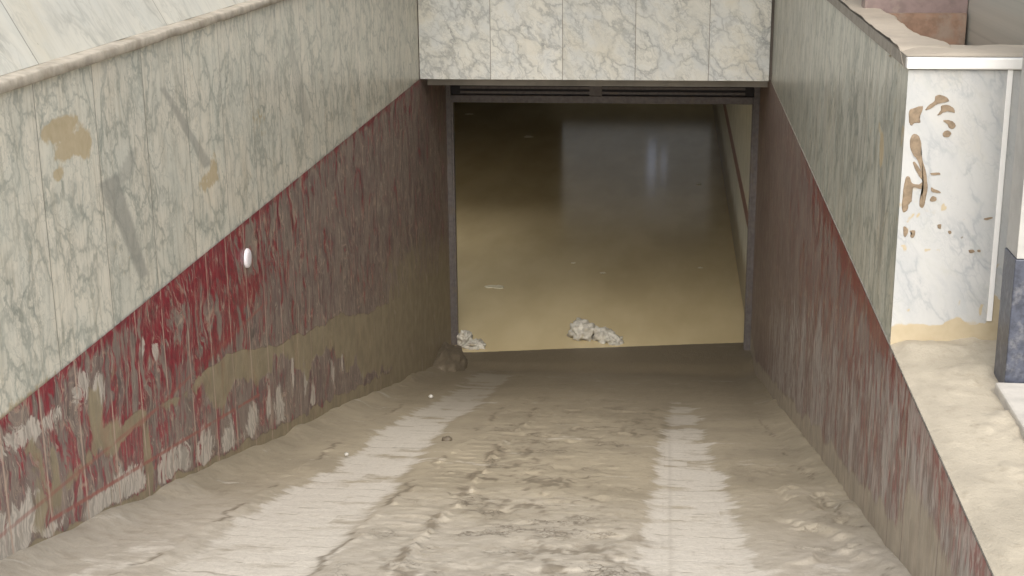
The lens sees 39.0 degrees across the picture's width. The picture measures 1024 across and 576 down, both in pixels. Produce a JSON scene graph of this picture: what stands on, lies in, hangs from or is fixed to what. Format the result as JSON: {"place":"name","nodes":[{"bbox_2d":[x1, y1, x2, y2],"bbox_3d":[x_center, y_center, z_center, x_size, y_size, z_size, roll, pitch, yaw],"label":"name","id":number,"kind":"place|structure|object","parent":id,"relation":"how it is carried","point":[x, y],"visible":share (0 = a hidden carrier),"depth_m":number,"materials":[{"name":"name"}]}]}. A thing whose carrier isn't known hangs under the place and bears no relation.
{"place":"outdoors","nodes":[
{"label":"outdoors","id":0,"kind":"place"},
{"bbox_2d":[0,342,910,575],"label":"ramp floor","id":1,"kind":"structure","parent":0,"point":[686,460],"depth_m":6.21,"materials":[{"name":"beige concrete"}]},
{"bbox_2d":[0,0,450,559],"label":"retaining wall","id":2,"kind":"structure","parent":1,"relation":"on","point":[164,164],"depth_m":6.27,"materials":[{"name":"stone"}]},
{"bbox_2d":[244,248,251,267],"bbox_3d":[-1.273,-0.144,6.988,0.016,0.096,0.096,1,16,6],"label":"cover plate","id":3,"kind":"object","parent":2,"relation":"attached to","point":[247,258],"visible":1,"depth_m":6.96,"materials":[{"name":"white plastic"}]},
{"bbox_2d":[417,0,774,80],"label":"lintel","id":4,"kind":"structure","parent":2,"relation":"on","point":[701,40],"depth_m":11.46,"materials":[{"name":"stone"}]},
{"bbox_2d":[428,79,767,86],"bbox_3d":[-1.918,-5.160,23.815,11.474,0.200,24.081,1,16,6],"label":"lintel underside","id":5,"kind":"structure","parent":4,"relation":"attached to","point":[651,83],"depth_m":11.91,"materials":[{"name":"grey metal"}]},
{"bbox_2d":[441,436,451,440],"bbox_3d":[-0.357,0.826,7.907,0.060,0.032,0.065,1,16,6],"label":"stone","id":6,"kind":"object","parent":1,"relation":"on","point":[447,438],"visible":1,"depth_m":7.89,"materials":[{"name":"brown stone"}]},
{"bbox_2d":[432,342,467,371],"bbox_3d":[-0.636,0.756,12.959,0.471,0.428,1.192,1,16,6],"label":"mud mound","id":7,"kind":"object","parent":1,"relation":"on","point":[452,357],"visible":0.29,"depth_m":12.86,"materials":[{"name":"brown soil"}]},
{"bbox_2d":[457,330,472,345],"bbox_3d":[-0.446,0.505,13.731,0.196,0.233,0.223,1,16,6],"label":"rubble lump","id":8,"kind":"object","parent":1,"relation":"on","point":[464,337],"visible":0.7,"depth_m":13.68,"materials":[{"name":"grey stone"}]},
{"bbox_2d":[461,338,485,349],"bbox_3d":[-0.356,0.542,13.663,0.234,0.128,0.244,1,16,6],"label":"rubble lump","id":9,"kind":"object","parent":1,"relation":"on","point":[476,344],"visible":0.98,"depth_m":13.60,"materials":[{"name":"grey stone"}]},
{"bbox_2d":[446,85,759,349],"bbox_3d":[0.809,-0.543,13.281,2.798,2.895,0.090,1,16,6],"label":"gate frame","id":10,"kind":"object","parent":1,"relation":"on","point":[606,94],"visible":0.68,"depth_m":12.98,"materials":[{"name":"metal"}]},
{"bbox_2d":[592,326,614,343],"bbox_3d":[0.860,0.457,13.841,0.260,0.210,0.286,-10,19,-30],"label":"rubble lump","id":11,"kind":"object","parent":1,"relation":"on","point":[600,334],"visible":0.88,"depth_m":13.75,"materials":[{"name":"grey stone"}]},
{"bbox_2d":[605,332,623,345],"bbox_3d":[0.976,0.496,13.729,0.176,0.147,0.190,9,19,30],"label":"rubble lump","id":12,"kind":"object","parent":1,"relation":"on","point":[614,339],"visible":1,"depth_m":13.68,"materials":[{"name":"grey stone"}]},
{"bbox_2d":[712,104,751,312],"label":"basement wall","id":13,"kind":"structure","parent":1,"relation":"on","point":[733,125],"depth_m":16.64,"materials":[{"name":"paint"}]},
{"bbox_2d":[750,0,993,575],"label":"retaining wall","id":14,"kind":"structure","parent":1,"relation":"on","point":[827,368],"depth_m":6.42,"materials":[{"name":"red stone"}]},
{"bbox_2d":[454,102,743,351],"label":"flood water","id":15,"kind":"structure","parent":0,"point":[628,205],"depth_m":18.24,"materials":[{"name":"brown liquid"}]},
{"bbox_2d":[484,285,503,288],"bbox_3d":[-0.194,-0.013,15.617,0.225,0.012,0.145,1,16,6],"label":"foam scrap","id":16,"kind":"object","parent":15,"relation":"on","point":[495,286],"visible":1,"depth_m":15.61,"materials":[{"name":"beige plastic"}]},
{"bbox_2d":[567,317,595,340],"bbox_3d":[0.691,0.424,13.916,0.329,0.236,0.400,1,16,6],"label":"rubble lump","id":17,"kind":"object","parent":15,"relation":"on","point":[580,329],"visible":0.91,"depth_m":13.81,"materials":[{"name":"grey stone"}]},
{"bbox_2d":[889,337,1023,575],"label":"muddy ground","id":18,"kind":"structure","parent":0,"point":[973,429],"depth_m":4.21,"materials":[{"name":"beige soil"}]},
{"bbox_2d":[994,49,1023,382],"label":"granite pillar","id":19,"kind":"structure","parent":18,"relation":"on","point":[1009,362],"depth_m":4.51,"materials":[{"name":"stone"}]},
{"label":"street","id":20,"kind":"structure","parent":0,"visible":0},
{"bbox_2d":[827,0,1023,343],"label":"planter","id":21,"kind":"object","parent":20,"relation":"on","point":[962,105],"visible":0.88,"depth_m":4.90,"materials":[{"name":"white stone"}]},
{"bbox_2d":[861,0,967,36],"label":"brown partition","id":22,"kind":"object","parent":21,"relation":"on","point":[923,6],"depth_m":6.25,"materials":[{"name":"stone"}]},
{"bbox_2d":[965,0,1023,45],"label":"house wall","id":23,"kind":"structure","parent":20,"relation":"on","point":[995,22],"depth_m":5.71,"materials":[{"name":"stone"}]},
{"bbox_2d":[994,383,1023,438],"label":"kerb","id":24,"kind":"structure","parent":20,"relation":"on","point":[1010,396],"depth_m":4.42,"materials":[{"name":"white stone"}]}
]}

